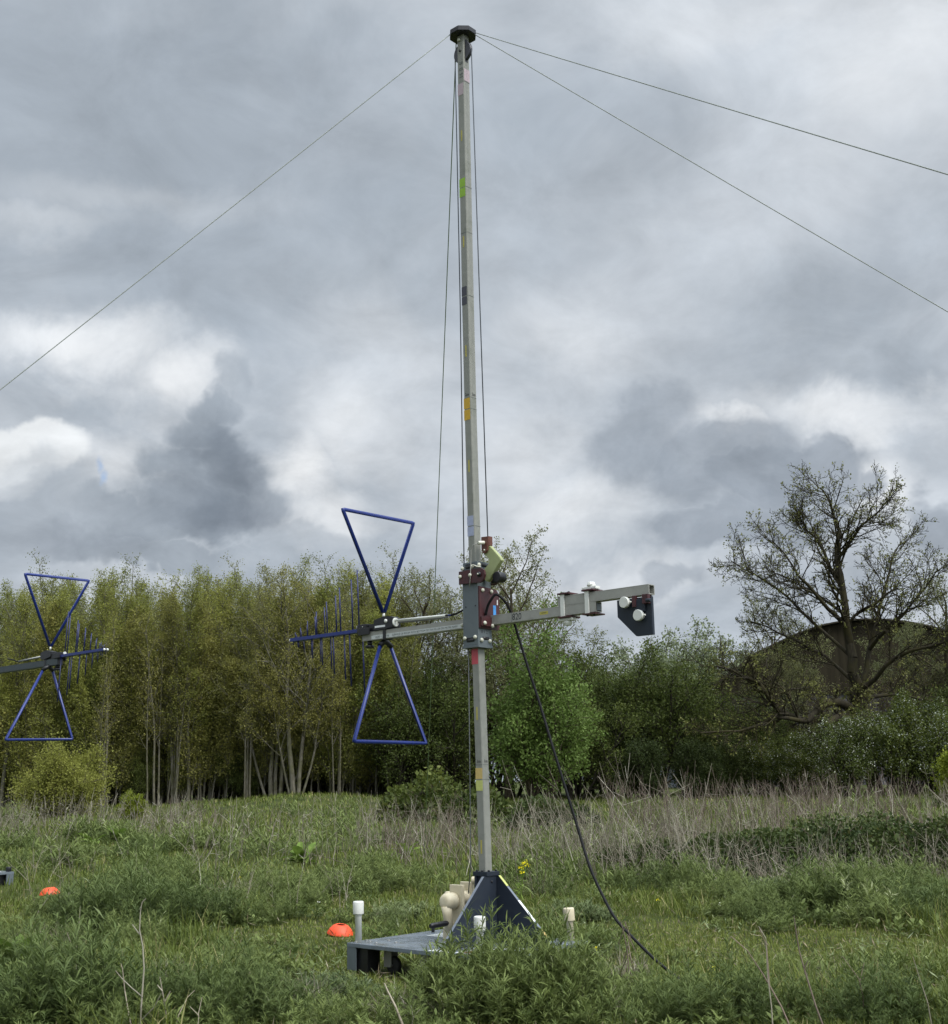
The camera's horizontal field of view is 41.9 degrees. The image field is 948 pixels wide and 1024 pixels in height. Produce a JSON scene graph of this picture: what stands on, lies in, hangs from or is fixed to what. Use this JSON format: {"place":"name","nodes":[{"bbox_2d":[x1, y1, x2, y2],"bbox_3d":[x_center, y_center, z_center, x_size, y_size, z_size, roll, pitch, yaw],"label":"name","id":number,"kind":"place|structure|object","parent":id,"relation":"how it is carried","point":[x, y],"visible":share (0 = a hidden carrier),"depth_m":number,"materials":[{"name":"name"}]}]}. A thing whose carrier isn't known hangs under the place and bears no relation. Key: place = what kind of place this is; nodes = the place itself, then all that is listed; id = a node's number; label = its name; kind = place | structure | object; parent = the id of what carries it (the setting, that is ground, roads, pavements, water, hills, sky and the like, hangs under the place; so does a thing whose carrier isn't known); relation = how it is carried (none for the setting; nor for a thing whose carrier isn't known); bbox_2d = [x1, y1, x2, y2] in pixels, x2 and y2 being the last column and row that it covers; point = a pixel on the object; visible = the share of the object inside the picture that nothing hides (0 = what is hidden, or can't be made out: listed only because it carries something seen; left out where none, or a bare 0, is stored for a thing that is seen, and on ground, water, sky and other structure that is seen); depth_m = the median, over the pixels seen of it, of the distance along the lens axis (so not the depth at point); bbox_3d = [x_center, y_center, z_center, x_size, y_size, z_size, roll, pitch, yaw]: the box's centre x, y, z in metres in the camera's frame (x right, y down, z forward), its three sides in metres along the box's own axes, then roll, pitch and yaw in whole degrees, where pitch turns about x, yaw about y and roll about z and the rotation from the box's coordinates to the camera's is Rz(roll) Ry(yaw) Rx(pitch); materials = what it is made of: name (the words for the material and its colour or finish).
{"place":"outdoors","nodes":[
{"label":"outdoors","id":0,"kind":"place"},
{"bbox_2d":[0,780,947,1023],"bbox_3d":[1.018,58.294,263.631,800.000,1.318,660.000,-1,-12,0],"label":"ground","id":1,"kind":"structure","parent":0,"point":[263,806],"depth_m":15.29,"materials":[{"name":"green plant"}]},
{"bbox_2d":[0,581,45,807],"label":"slim tree","id":2,"kind":"object","parent":1,"relation":"on","point":[24,613],"visible":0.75,"depth_m":43.48,"materials":[{"name":"green plant"}]},
{"bbox_2d":[0,658,62,885],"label":"antenna mast","id":3,"kind":"object","parent":1,"relation":"on","point":[4,876],"visible":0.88,"depth_m":15.29,"materials":[{"name":"metal"}]},
{"bbox_2d":[5,573,108,740],"bbox_3d":[-5.020,1.730,14.786,2.158,1.985,0.923,-6,-13,20],"label":"log periodic antenna","id":4,"kind":"object","parent":3,"relation":"attached to","point":[48,655],"visible":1,"depth_m":14.73,"materials":[{"name":"blue metal"}]},
{"bbox_2d":[0,629,64,793],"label":"sapling","id":5,"kind":"object","parent":1,"relation":"on","point":[13,691],"visible":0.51,"depth_m":42.50,"materials":[{"name":"green plant"}]},
{"bbox_2d":[21,589,76,762],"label":"slim tree","id":6,"kind":"object","parent":1,"relation":"on","point":[64,606],"visible":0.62,"depth_m":42.78,"materials":[{"name":"green plant"}]},
{"bbox_2d":[0,546,98,801],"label":"spreading tree","id":7,"kind":"object","parent":1,"relation":"on","point":[41,584],"visible":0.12,"depth_m":47.25,"materials":[{"name":"green plant"}]},
{"bbox_2d":[14,597,92,787],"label":"sapling","id":8,"kind":"object","parent":1,"relation":"on","point":[47,623],"visible":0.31,"depth_m":42.70,"materials":[{"name":"green plant"}]},
{"bbox_2d":[2,729,121,818],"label":"elder bush","id":9,"kind":"object","parent":1,"relation":"on","point":[57,776],"visible":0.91,"depth_m":34.61,"materials":[{"name":"green plant"}]},
{"bbox_2d":[34,602,122,760],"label":"sapling","id":10,"kind":"object","parent":1,"relation":"on","point":[94,679],"visible":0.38,"depth_m":42.60,"materials":[{"name":"green plant"}]},
{"bbox_2d":[0,904,182,1023],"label":"weed clump","id":11,"kind":"object","parent":1,"relation":"on","point":[53,982],"visible":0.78,"depth_m":7.41,"materials":[{"name":"green plant"}]},
{"bbox_2d":[59,615,128,805],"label":"sapling","id":12,"kind":"object","parent":1,"relation":"on","point":[76,689],"visible":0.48,"depth_m":42.05,"materials":[{"name":"green plant"}]},
{"bbox_2d":[79,567,122,800],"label":"slim tree","id":13,"kind":"object","parent":1,"relation":"on","point":[104,613],"visible":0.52,"depth_m":44.47,"materials":[{"name":"green plant"}]},
{"bbox_2d":[83,612,129,806],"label":"slim tree","id":14,"kind":"object","parent":1,"relation":"on","point":[107,689],"visible":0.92,"depth_m":41.80,"materials":[{"name":"green plant"}]},
{"bbox_2d":[45,575,183,676],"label":"spreading tree","id":15,"kind":"object","parent":1,"relation":"on","point":[82,634],"visible":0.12,"depth_m":45.46,"materials":[{"name":"green plant"}]},
{"bbox_2d":[70,552,161,795],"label":"spreading tree","id":16,"kind":"object","parent":1,"relation":"on","point":[81,611],"visible":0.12,"depth_m":46.58,"materials":[{"name":"green plant"}]},
{"bbox_2d":[89,601,148,804],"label":"sapling","id":17,"kind":"object","parent":1,"relation":"on","point":[127,630],"visible":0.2,"depth_m":43.15,"materials":[{"name":"green plant"}]},
{"bbox_2d":[99,609,166,804],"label":"sapling","id":18,"kind":"object","parent":1,"relation":"on","point":[131,660],"visible":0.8,"depth_m":42.49,"materials":[{"name":"green plant"}]},
{"bbox_2d":[26,853,258,934],"bbox_3d":[-3.300,3.669,12.015,1.972,0.806,1.780,9,-16,-38],"label":"weed clump","id":19,"kind":"object","parent":1,"relation":"on","point":[172,896],"visible":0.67,"depth_m":11.74,"materials":[{"name":"green plant"}]},
{"bbox_2d":[115,748,170,802],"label":"hawthorn bush","id":20,"kind":"object","parent":1,"relation":"on","point":[139,783],"visible":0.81,"depth_m":42.19,"materials":[{"name":"green plant"}]},
{"bbox_2d":[127,609,190,805],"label":"tree","id":21,"kind":"object","parent":1,"relation":"on","point":[150,699],"visible":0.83,"depth_m":41.98,"materials":[{"name":"green plant"}]},
{"bbox_2d":[145,582,193,804],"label":"slim tree","id":22,"kind":"object","parent":1,"relation":"on","point":[168,610],"visible":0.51,"depth_m":42.97,"materials":[{"name":"green plant"}]},
{"bbox_2d":[136,589,208,804],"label":"slim tree","id":23,"kind":"object","parent":1,"relation":"on","point":[171,755],"visible":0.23,"depth_m":42.80,"materials":[{"name":"green plant"}]},
{"bbox_2d":[159,612,202,802],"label":"slim tree","id":24,"kind":"object","parent":1,"relation":"on","point":[177,731],"visible":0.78,"depth_m":42.12,"materials":[{"name":"green plant"}]},
{"bbox_2d":[155,572,213,801],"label":"slim tree","id":25,"kind":"object","parent":1,"relation":"on","point":[188,605],"visible":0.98,"depth_m":42.24,"materials":[{"name":"green plant"}]},
{"bbox_2d":[162,665,218,800],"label":"sapling","id":26,"kind":"object","parent":1,"relation":"on","point":[180,781],"visible":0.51,"depth_m":42.31,"materials":[{"name":"green plant"}]},
{"bbox_2d":[170,599,245,800],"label":"sapling","id":27,"kind":"object","parent":1,"relation":"on","point":[208,665],"visible":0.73,"depth_m":42.38,"materials":[{"name":"green plant"}]},
{"bbox_2d":[195,577,240,799],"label":"slim tree","id":28,"kind":"object","parent":1,"relation":"on","point":[224,609],"visible":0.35,"depth_m":44.61,"materials":[{"name":"green plant"}]},
{"bbox_2d":[106,924,332,1023],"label":"weed clump","id":29,"kind":"object","parent":1,"relation":"on","point":[222,983],"visible":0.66,"depth_m":7.47,"materials":[{"name":"green plant"}]},
{"bbox_2d":[196,602,253,798],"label":"sapling","id":30,"kind":"object","parent":1,"relation":"on","point":[231,663],"visible":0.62,"depth_m":42.30,"materials":[{"name":"green plant"}]},
{"bbox_2d":[210,749,267,798],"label":"hawthorn bush","id":31,"kind":"object","parent":1,"relation":"on","point":[235,780],"visible":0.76,"depth_m":42.25,"materials":[{"name":"green plant"}]},
{"bbox_2d":[229,613,263,798],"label":"slim tree","id":32,"kind":"object","parent":1,"relation":"on","point":[247,766],"visible":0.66,"depth_m":41.57,"materials":[{"name":"green plant"}]},
{"bbox_2d":[236,628,291,795],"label":"sapling","id":33,"kind":"object","parent":1,"relation":"on","point":[265,757],"visible":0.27,"depth_m":42.18,"materials":[{"name":"green plant"}]},
{"bbox_2d":[200,569,328,796],"bbox_3d":[-6.901,5.842,43.000,4.380,8.183,3.932,-3,-13,11],"label":"multi stemmed tree","id":34,"kind":"object","parent":1,"relation":"on","point":[272,782],"visible":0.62,"depth_m":42.23,"materials":[{"name":"green plant"}]},
{"bbox_2d":[220,558,360,794],"bbox_3d":[-6.067,5.573,41.919,5.269,8.083,4.763,0,-12,-6],"label":"multi stemmed tree","id":35,"kind":"object","parent":1,"relation":"on","point":[305,709],"visible":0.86,"depth_m":41.57,"materials":[{"name":"green plant"}]},
{"bbox_2d":[260,589,337,789],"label":"sapling","id":36,"kind":"object","parent":1,"relation":"on","point":[275,603],"visible":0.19,"depth_m":42.61,"materials":[{"name":"green plant"}]},
{"bbox_2d":[301,609,351,793],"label":"sapling","id":37,"kind":"object","parent":1,"relation":"on","point":[312,774],"visible":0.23,"depth_m":42.42,"materials":[{"name":"green plant"}]},
{"bbox_2d":[316,610,357,794],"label":"bare pole tree","id":38,"kind":"object","parent":1,"relation":"on","point":[331,721],"visible":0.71,"depth_m":41.52,"materials":[{"name":"green plant"}]},
{"bbox_2d":[291,967,385,997],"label":"weed clump","id":39,"kind":"object","parent":1,"relation":"on","point":[345,978],"visible":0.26,"depth_m":8.38,"materials":[{"name":"green plant"}]},
{"bbox_2d":[303,571,390,794],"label":"sapling","id":40,"kind":"object","parent":1,"relation":"on","point":[369,655],"visible":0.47,"depth_m":42.21,"materials":[{"name":"green plant"}]},
{"bbox_2d":[322,607,372,793],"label":"sapling","id":41,"kind":"object","parent":1,"relation":"on","point":[355,654],"visible":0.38,"depth_m":42.32,"materials":[{"name":"green plant"}]},
{"bbox_2d":[316,567,422,794],"bbox_3d":[-3.592,6.168,44.615,4.023,8.373,4.482,-2,-12,3],"label":"multi stemmed tree","id":42,"kind":"object","parent":1,"relation":"on","point":[360,610],"visible":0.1,"depth_m":44.74,"materials":[{"name":"green plant"}]},
{"bbox_2d":[352,576,413,794],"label":"sapling","id":43,"kind":"object","parent":1,"relation":"on","point":[383,598],"visible":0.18,"depth_m":43.06,"materials":[{"name":"green plant"}]},
{"bbox_2d":[338,849,446,889],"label":"weed clump","id":44,"kind":"object","parent":1,"relation":"on","point":[415,873],"visible":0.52,"depth_m":15.38,"materials":[{"name":"green plant"}]},
{"bbox_2d":[363,622,429,793],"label":"bare pole tree","id":45,"kind":"object","parent":1,"relation":"on","point":[412,666],"visible":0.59,"depth_m":42.54,"materials":[{"name":"green plant"}]},
{"bbox_2d":[343,542,452,795],"bbox_3d":[-2.881,5.848,46.033,4.327,9.567,5.308,-2,-12,5],"label":"spreading tree","id":46,"kind":"object","parent":1,"relation":"on","point":[398,592],"visible":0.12,"depth_m":45.88,"materials":[{"name":"green plant"}]},
{"bbox_2d":[374,622,426,787],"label":"sapling","id":47,"kind":"object","parent":1,"relation":"on","point":[384,675],"visible":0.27,"depth_m":42.62,"materials":[{"name":"green plant"}]},
{"bbox_2d":[363,896,440,924],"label":"weed clump","id":48,"kind":"object","parent":1,"relation":"on","point":[381,910],"visible":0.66,"depth_m":12.05,"materials":[{"name":"green plant"}]},
{"bbox_2d":[350,562,471,786],"bbox_3d":[-2.355,6.171,45.246,6.633,8.617,4.925,-3,-12,8],"label":"sparse leaf tree","id":49,"kind":"object","parent":1,"relation":"on","point":[424,596],"visible":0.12,"depth_m":44.92,"materials":[{"name":"green plant"}]},
{"bbox_2d":[350,662,475,796],"bbox_3d":[-1.758,7.543,42.342,5.395,4.742,3.023,6,-14,-30],"label":"hawthorn bush","id":50,"kind":"object","parent":1,"relation":"on","point":[405,729],"visible":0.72,"depth_m":41.65,"materials":[{"name":"green plant"}]},
{"bbox_2d":[373,765,511,825],"bbox_3d":[-0.839,6.700,29.137,2.209,1.519,4.509,10,-17,-42],"label":"bramble mound","id":51,"kind":"object","parent":1,"relation":"on","point":[401,793],"visible":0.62,"depth_m":28.82,"materials":[{"name":"green plant"}]},
{"bbox_2d":[408,651,490,797],"bbox_3d":[-0.946,7.348,42.455,3.341,5.241,5.963,0,-12,-5],"label":"hawthorn bush","id":52,"kind":"object","parent":1,"relation":"on","point":[457,738],"visible":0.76,"depth_m":41.71,"materials":[{"name":"green plant"}]},
{"bbox_2d":[7,871,901,1022],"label":"dead grass","id":53,"kind":"structure","parent":1,"relation":"on","point":[635,966],"depth_m":8.22,"materials":[{"name":"beige plant"}]},
{"bbox_2d":[0,903,944,988],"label":"cut weeds","id":54,"kind":"object","parent":1,"relation":"on","point":[696,951],"visible":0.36,"depth_m":9.88,"materials":[{"name":"green plant"}]},
{"bbox_2d":[389,544,557,789],"bbox_3d":[-0.351,5.991,47.262,7.581,9.848,5.628,2,-13,-15],"label":"sparse leaf tree","id":55,"kind":"object","parent":1,"relation":"on","point":[500,603],"visible":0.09,"depth_m":47.03,"materials":[{"name":"green plant"}]},
{"bbox_2d":[0,785,947,1023],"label":"weed cover","id":56,"kind":"object","parent":1,"relation":"on","point":[320,880],"visible":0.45,"depth_m":12.00,"materials":[{"name":"green plant"}]},
{"bbox_2d":[0,755,947,911],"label":"dry stalks","id":57,"kind":"object","parent":1,"relation":"on","point":[677,835],"visible":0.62,"depth_m":18.25,"materials":[{"name":"beige plant"}]},
{"bbox_2d":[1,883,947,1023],"bbox_3d":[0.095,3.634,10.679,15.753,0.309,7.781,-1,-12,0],"label":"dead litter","id":58,"kind":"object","parent":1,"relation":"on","point":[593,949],"visible":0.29,"depth_m":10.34,"materials":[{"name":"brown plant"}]},
{"bbox_2d":[420,648,556,796],"bbox_3d":[0.134,7.611,44.721,6.531,5.740,3.659,-1,-12,0],"label":"hawthorn bush","id":59,"kind":"object","parent":1,"relation":"on","point":[499,782],"visible":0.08,"depth_m":43.95,"materials":[{"name":"green plant"}]},
{"bbox_2d":[428,524,563,798],"bbox_3d":[0.817,5.152,42.772,5.149,9.638,4.127,6,-14,-28],"label":"sparse leaf tree","id":60,"kind":"object","parent":1,"relation":"on","point":[490,686],"visible":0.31,"depth_m":42.86,"materials":[{"name":"green plant"}]},
{"bbox_2d":[347,25,654,974],"bbox_3d":[0.074,-0.407,9.956,3.016,7.835,1.100,-12,-16,41],"label":"antenna mast","id":61,"kind":"object","parent":1,"relation":"on","point":[477,627],"visible":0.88,"depth_m":9.64,"materials":[{"name":"grey metal"}]},
{"bbox_2d":[289,508,462,744],"bbox_3d":[-0.831,1.003,10.684,2.152,1.975,0.940,-6,-13,20],"label":"log periodic antenna","id":62,"kind":"object","parent":61,"relation":"attached to","point":[384,623],"visible":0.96,"depth_m":10.70,"materials":[{"name":"blue paint"}]},
{"bbox_2d":[424,43,456,861],"bbox_3d":[-0.437,0.483,14.310,0.009,7.638,8.561,0,-12,-5],"label":"guy rope","id":63,"kind":"object","parent":61,"relation":"attached to","point":[441,427],"visible":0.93,"depth_m":13.18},
{"bbox_2d":[484,593,680,978],"bbox_3d":[0.834,1.968,9.223,1.509,2.826,0.324,-7,-14,27],"label":"coaxial cable","id":64,"kind":"object","parent":61,"relation":"hanging from","point":[641,946],"visible":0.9,"depth_m":9.41,"materials":[{"name":"black rubber"}]},
{"bbox_2d":[398,884,630,1023],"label":"weed clump","id":65,"kind":"object","parent":1,"relation":"on","point":[560,972],"visible":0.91,"depth_m":7.54,"materials":[{"name":"green plant"}]},
{"bbox_2d":[130,765,947,864],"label":"reddish stalks","id":66,"kind":"object","parent":1,"relation":"on","point":[802,793],"visible":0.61,"depth_m":24.59,"materials":[{"name":"brown plant"}]},
{"bbox_2d":[484,592,608,798],"bbox_3d":[2.064,5.801,37.663,3.860,6.488,4.184,-3,-13,10],"label":"fresh green tree","id":67,"kind":"object","parent":1,"relation":"on","point":[520,733],"visible":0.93,"depth_m":36.84,"materials":[{"name":"green plant"}]},
{"bbox_2d":[504,793,604,833],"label":"bramble","id":68,"kind":"object","parent":1,"relation":"on","point":[525,806],"visible":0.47,"depth_m":25.70,"materials":[{"name":"green plant"}]},
{"bbox_2d":[503,831,605,878],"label":"weed clump","id":69,"kind":"object","parent":1,"relation":"on","point":[555,856],"visible":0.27,"depth_m":16.64,"materials":[{"name":"green plant"}]},
{"bbox_2d":[507,580,610,793],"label":"sparse leaf tree","id":70,"kind":"object","parent":1,"relation":"on","point":[567,633],"visible":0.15,"depth_m":49.99,"materials":[{"name":"green plant"}]},
{"bbox_2d":[536,895,615,925],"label":"weed clump","id":71,"kind":"object","parent":1,"relation":"on","point":[598,913],"visible":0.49,"depth_m":12.22,"materials":[{"name":"green plant"}]},
{"bbox_2d":[538,675,646,799],"bbox_3d":[3.523,7.506,40.949,4.827,4.243,2.705,-8,-14,29],"label":"hawthorn bush","id":72,"kind":"object","parent":1,"relation":"on","point":[601,751],"visible":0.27,"depth_m":40.66,"materials":[{"name":"green plant"}]},
{"bbox_2d":[577,665,655,796],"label":"hawthorn bush","id":73,"kind":"object","parent":1,"relation":"on","point":[602,699],"visible":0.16,"depth_m":42.93,"materials":[{"name":"green plant"}]},
{"bbox_2d":[612,729,671,799],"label":"dark bush","id":74,"kind":"object","parent":1,"relation":"on","point":[638,753],"visible":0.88,"depth_m":39.39,"materials":[{"name":"green plant"}]},
{"bbox_2d":[569,625,715,754],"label":"silver willow","id":75,"kind":"object","parent":1,"relation":"on","point":[671,642],"visible":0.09,"depth_m":61.39,"materials":[{"name":"green plant"}]},
{"bbox_2d":[584,635,731,798],"bbox_3d":[5.940,7.093,42.517,3.691,5.790,6.587,10,-16,-40],"label":"hawthorn bush","id":76,"kind":"object","parent":1,"relation":"on","point":[655,711],"visible":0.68,"depth_m":41.67,"materials":[{"name":"green plant"}]},
{"bbox_2d":[603,614,751,775],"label":"silver willow","id":77,"kind":"object","parent":1,"relation":"on","point":[622,651],"visible":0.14,"depth_m":63.54,"materials":[{"name":"green plant"}]},
{"bbox_2d":[620,848,737,892],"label":"weed clump","id":78,"kind":"object","parent":1,"relation":"on","point":[655,876],"visible":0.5,"depth_m":14.77,"materials":[{"name":"green plant"}]},
{"bbox_2d":[667,735,729,799],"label":"dark bush","id":79,"kind":"object","parent":1,"relation":"on","point":[696,759],"visible":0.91,"depth_m":39.24,"materials":[{"name":"green plant"}]},
{"bbox_2d":[643,657,759,794],"bbox_3d":[8.155,7.551,43.289,5.565,4.892,3.118,5,-14,-26],"label":"hawthorn bush","id":80,"kind":"object","parent":1,"relation":"on","point":[719,704],"visible":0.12,"depth_m":43.12,"materials":[{"name":"green plant"}]},
{"bbox_2d":[599,934,825,1023],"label":"weed clump","id":81,"kind":"object","parent":1,"relation":"on","point":[757,997],"visible":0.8,"depth_m":7.27,"materials":[{"name":"green plant"}]},
{"bbox_2d":[705,733,759,795],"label":"dark bush","id":82,"kind":"object","parent":1,"relation":"on","point":[732,764],"visible":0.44,"depth_m":40.70,"materials":[{"name":"green plant"}]},
{"bbox_2d":[704,691,799,794],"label":"hawthorn bush","id":83,"kind":"object","parent":1,"relation":"on","point":[780,738],"visible":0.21,"depth_m":42.03,"materials":[{"name":"green plant"}]},
{"bbox_2d":[739,733,785,796],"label":"flowering hawthorn","id":84,"kind":"object","parent":1,"relation":"on","point":[766,769],"visible":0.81,"depth_m":40.99,"materials":[{"name":"green plant"}]},
{"bbox_2d":[592,808,947,877],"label":"bramble bank","id":85,"kind":"structure","parent":1,"relation":"on","point":[851,835],"depth_m":16.35,"materials":[{"name":"green plant"}]},
{"bbox_2d":[734,593,838,792],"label":"sparse leaf tree","id":86,"kind":"object","parent":1,"relation":"on","point":[790,671],"visible":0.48,"depth_m":45.83,"materials":[{"name":"green plant"}]},
{"bbox_2d":[660,618,947,787],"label":"hill","id":87,"kind":"structure","parent":1,"relation":"on","point":[832,674],"depth_m":59.79,"materials":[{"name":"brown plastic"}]},
{"bbox_2d":[774,724,836,795],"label":"flowering hawthorn","id":88,"kind":"object","parent":1,"relation":"on","point":[796,763],"visible":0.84,"depth_m":40.21,"materials":[{"name":"green plant"}]},
{"bbox_2d":[678,460,947,793],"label":"oak tree","id":89,"kind":"object","parent":1,"relation":"on","point":[856,682],"visible":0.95,"depth_m":41.73,"materials":[{"name":"brown plant"}]},
{"bbox_2d":[722,836,925,923],"bbox_3d":[3.522,3.584,12.177,2.266,0.827,1.614,-1,-12,0],"label":"weed clump","id":90,"kind":"object","parent":1,"relation":"on","point":[816,890],"visible":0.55,"depth_m":11.99,"materials":[{"name":"green plant"}]},
{"bbox_2d":[788,702,897,797],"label":"flowering hawthorn","id":91,"kind":"object","parent":1,"relation":"on","point":[853,752],"visible":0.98,"depth_m":38.34,"materials":[{"name":"green plant"}]},
{"bbox_2d":[799,940,947,1023],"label":"weed clump","id":92,"kind":"object","parent":1,"relation":"on","point":[870,1004],"visible":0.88,"depth_m":6.99,"materials":[{"name":"green plant"}]},
{"bbox_2d":[845,846,947,891],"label":"weed clump","id":93,"kind":"object","parent":1,"relation":"on","point":[921,874],"visible":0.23,"depth_m":13.63,"materials":[{"name":"green plant"}]},
{"bbox_2d":[856,568,947,717],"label":"sparse leaf tree","id":94,"kind":"object","parent":1,"relation":"on","point":[910,633],"visible":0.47,"depth_m":45.91,"materials":[{"name":"green plant"}]},
{"bbox_2d":[865,867,947,928],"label":"weed clump","id":95,"kind":"object","parent":1,"relation":"on","point":[940,892],"visible":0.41,"depth_m":11.46,"materials":[{"name":"green plant"}]},
{"bbox_2d":[868,681,947,795],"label":"flowering hawthorn","id":96,"kind":"object","parent":1,"relation":"on","point":[911,740],"visible":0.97,"depth_m":39.05,"materials":[{"name":"green plant"}]},
{"bbox_2d":[876,691,947,792],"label":"flowering hawthorn","id":97,"kind":"object","parent":1,"relation":"on","point":[933,708],"visible":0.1,"depth_m":40.26,"materials":[{"name":"green plant"}]},
{"bbox_2d":[0,0,947,781],"label":"sky","id":98,"kind":"structure","parent":0,"point":[661,343],"materials":[{"name":"grey"}]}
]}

